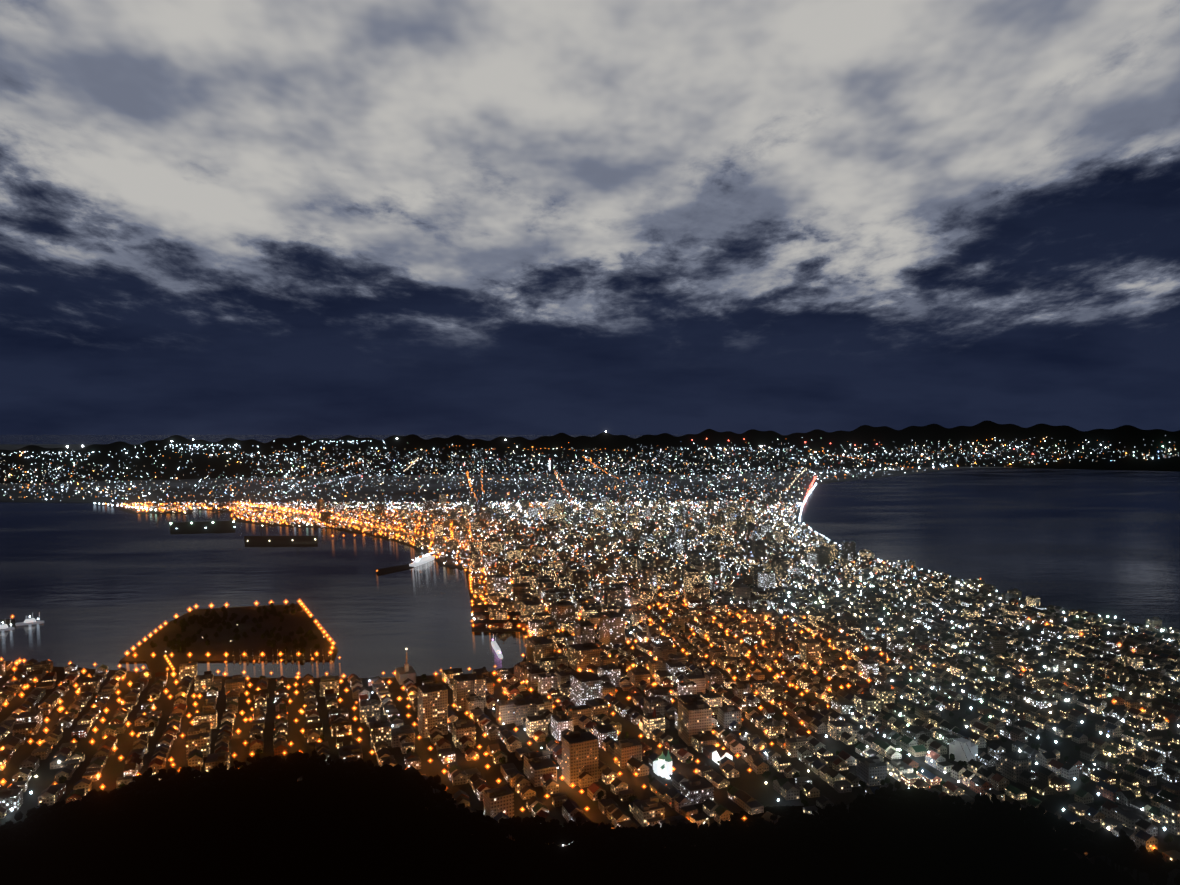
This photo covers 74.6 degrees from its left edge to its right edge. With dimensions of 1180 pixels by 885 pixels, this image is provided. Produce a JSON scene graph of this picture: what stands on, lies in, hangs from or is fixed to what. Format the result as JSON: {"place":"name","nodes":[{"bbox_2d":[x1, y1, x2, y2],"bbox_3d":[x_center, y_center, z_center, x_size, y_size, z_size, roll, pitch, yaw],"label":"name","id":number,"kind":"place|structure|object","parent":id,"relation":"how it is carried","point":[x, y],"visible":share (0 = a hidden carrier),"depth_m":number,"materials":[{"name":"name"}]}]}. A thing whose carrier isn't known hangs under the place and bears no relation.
{"place":"outdoors","nodes":[
{"label":"outdoors","id":0,"kind":"place"},
{"bbox_2d":[0,619,15,627],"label":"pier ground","id":1,"kind":"structure","parent":0,"point":[7,622],"depth_m":1395.69,"materials":[{"name":"grey concrete"}]},
{"bbox_2d":[146,659,186,674],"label":"causeway ground","id":2,"kind":"structure","parent":0,"point":[157,666],"depth_m":1131.72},
{"bbox_2d":[170,521,234,533],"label":"pier ground","id":3,"kind":"structure","parent":0,"point":[210,526],"depth_m":2811.63,"materials":[{"name":"grey concrete"}]},
{"bbox_2d":[119,604,337,662],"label":"artificial island","id":4,"kind":"structure","parent":0,"point":[217,649],"depth_m":1267.97,"materials":[{"name":"black concrete"}]},
{"bbox_2d":[150,602,319,653],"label":"trees","id":5,"kind":"object","parent":4,"relation":"on","point":[202,620],"visible":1,"depth_m":1315.87,"materials":[{"name":"black plant"}]},
{"bbox_2d":[244,536,317,546],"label":"pier ground","id":6,"kind":"structure","parent":0,"point":[259,541],"depth_m":2445.94,"materials":[{"name":"grey concrete"}]},
{"bbox_2d":[375,564,413,574],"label":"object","id":7,"kind":"structure","parent":0,"point":[391,569],"depth_m":1941.03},
{"bbox_2d":[0,779,1140,884],"bbox_3d":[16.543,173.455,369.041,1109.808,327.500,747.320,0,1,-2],"label":"hill terrain","id":8,"kind":"structure","parent":0,"point":[294,834],"depth_m":206.90,"materials":[{"name":"black soil"}]},
{"bbox_2d":[0,749,1179,884],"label":"hill trees","id":9,"kind":"object","parent":8,"relation":"on","point":[113,808],"depth_m":255.47,"materials":[{"name":"plant"}]},
{"bbox_2d":[1063,848,1179,884],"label":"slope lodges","id":10,"kind":"structure","parent":8,"relation":"on","point":[1145,880],"depth_m":252.19,"materials":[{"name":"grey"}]},
{"bbox_2d":[0,435,1179,677],"bbox_3d":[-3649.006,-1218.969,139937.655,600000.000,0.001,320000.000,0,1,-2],"label":"sea","id":11,"kind":"structure","parent":0,"point":[92,585],"depth_m":2058.70,"materials":[{"name":"black liquid"}]},
{"bbox_2d":[0,618,14,630],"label":"patrol ship","id":12,"kind":"object","parent":11,"relation":"on","point":[4,627],"visible":0.98,"depth_m":1345.61,"materials":[{"name":"grey metal"}]},
{"bbox_2d":[15,616,43,625],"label":"patrol ship","id":13,"kind":"object","parent":11,"relation":"on","point":[31,621],"visible":0.96,"depth_m":1387.47,"materials":[{"name":"grey metal"}]},
{"bbox_2d":[136,509,159,513],"bbox_3d":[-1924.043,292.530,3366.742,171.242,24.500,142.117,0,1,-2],"label":"cargo ship","id":14,"kind":"object","parent":11,"relation":"on","point":[155,512],"visible":0.71,"depth_m":3319.07,"materials":[{"name":"grey"}]},
{"bbox_2d":[225,649,332,663],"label":"marina yachts","id":15,"kind":"object","parent":11,"relation":"on","point":[292,661],"visible":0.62,"depth_m":1156.97,"materials":[{"name":"white paint"}]},
{"bbox_2d":[409,555,434,566],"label":"ship","id":16,"kind":"object","parent":11,"relation":"on","point":[421,560],"visible":0.88,"depth_m":2035.54,"materials":[{"name":"white metal"}]},
{"bbox_2d":[491,641,502,658],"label":"excursion boat","id":17,"kind":"object","parent":11,"relation":"on","point":[495,646],"visible":0.92,"depth_m":1205.44,"materials":[{"name":"white metal"}]},
{"bbox_2d":[0,444,1179,862],"bbox_3d":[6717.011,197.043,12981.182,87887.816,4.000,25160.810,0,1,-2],"label":"ground","id":18,"kind":"structure","parent":0,"point":[748,780],"depth_m":991.12,"materials":[{"name":"grey asphalt"}]},
{"bbox_2d":[154,502,311,537],"bbox_3d":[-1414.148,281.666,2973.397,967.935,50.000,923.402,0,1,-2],"label":"harbour cranes","id":19,"kind":"object","parent":18,"relation":"on","point":[261,527],"visible":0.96,"depth_m":2553.70,"materials":[{"name":"grey metal"}]},
{"bbox_2d":[268,509,509,597],"bbox_3d":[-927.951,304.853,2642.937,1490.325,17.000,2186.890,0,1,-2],"label":"road","id":20,"kind":"structure","parent":18,"relation":"on","point":[384,530],"depth_m":2695.79,"materials":[{"name":"grey asphalt"}]},
{"bbox_2d":[396,650,415,684],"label":"tower","id":21,"kind":"structure","parent":18,"relation":"on","point":[405,672],"depth_m":1057.81,"materials":[{"name":"beige stone"}]},
{"bbox_2d":[472,605,528,627],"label":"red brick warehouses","id":22,"kind":"structure","parent":18,"relation":"on","point":[477,610],"depth_m":1365.12,"materials":[{"name":"brown brick"}]},
{"bbox_2d":[0,494,1179,861],"bbox_3d":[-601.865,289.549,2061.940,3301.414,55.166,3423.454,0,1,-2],"label":"city buildings","id":23,"kind":"structure","parent":18,"relation":"on","point":[580,762],"depth_m":1021.84,"materials":[{"name":"grey concrete"}]},
{"bbox_2d":[0,493,1179,825],"bbox_3d":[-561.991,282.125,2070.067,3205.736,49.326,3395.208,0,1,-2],"label":"rooftop clutter","id":24,"kind":"object","parent":23,"relation":"on","point":[670,821],"visible":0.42,"depth_m":1256.27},
{"bbox_2d":[0,431,1179,848],"bbox_3d":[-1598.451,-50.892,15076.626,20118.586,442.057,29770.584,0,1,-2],"label":"city light glows","id":25,"kind":"object","parent":18,"relation":"on","point":[790,511],"visible":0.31,"depth_m":3396.91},
{"bbox_2d":[3,547,1179,844],"bbox_3d":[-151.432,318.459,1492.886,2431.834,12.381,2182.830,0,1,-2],"label":"town trees","id":26,"kind":"object","parent":18,"relation":"on","point":[861,783],"depth_m":925.60,"materials":[{"name":"green plant"}]},
{"bbox_2d":[639,707,655,730],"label":"church","id":27,"kind":"structure","parent":18,"relation":"on","point":[641,719],"depth_m":886.24,"materials":[{"name":"beige"}]},
{"bbox_2d":[653,749,671,778],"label":"orthodox church","id":28,"kind":"structure","parent":18,"relation":"on","point":[662,765],"depth_m":767.77,"materials":[{"name":"white paint"}]},
{"bbox_2d":[712,747,731,764],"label":"white chapel","id":29,"kind":"structure","parent":18,"relation":"on","point":[718,753],"depth_m":799.53,"materials":[{"name":"white paint"}]},
{"bbox_2d":[949,737,977,761],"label":"ropeway station","id":30,"kind":"object","parent":18,"relation":"on","point":[956,750],"visible":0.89,"depth_m":800.32,"materials":[{"name":"grey concrete"}]},
{"bbox_2d":[961,743,1000,802],"bbox_3d":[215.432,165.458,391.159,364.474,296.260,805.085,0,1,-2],"label":"ropeway cables","id":31,"kind":"object","parent":30,"relation":"attached to","point":[981,772],"visible":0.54,"depth_m":594.20,"materials":[{"name":"black metal"}]},
{"bbox_2d":[0,420,1179,483],"bbox_3d":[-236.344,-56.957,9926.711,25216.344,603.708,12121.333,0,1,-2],"label":"hills","id":32,"kind":"structure","parent":0,"point":[199,463],"depth_m":9543.86,"materials":[{"name":"grey"}]},
{"bbox_2d":[0,0,1179,434],"label":"sky","id":33,"kind":"structure","parent":0,"point":[218,217],"materials":[{"name":"blue"}]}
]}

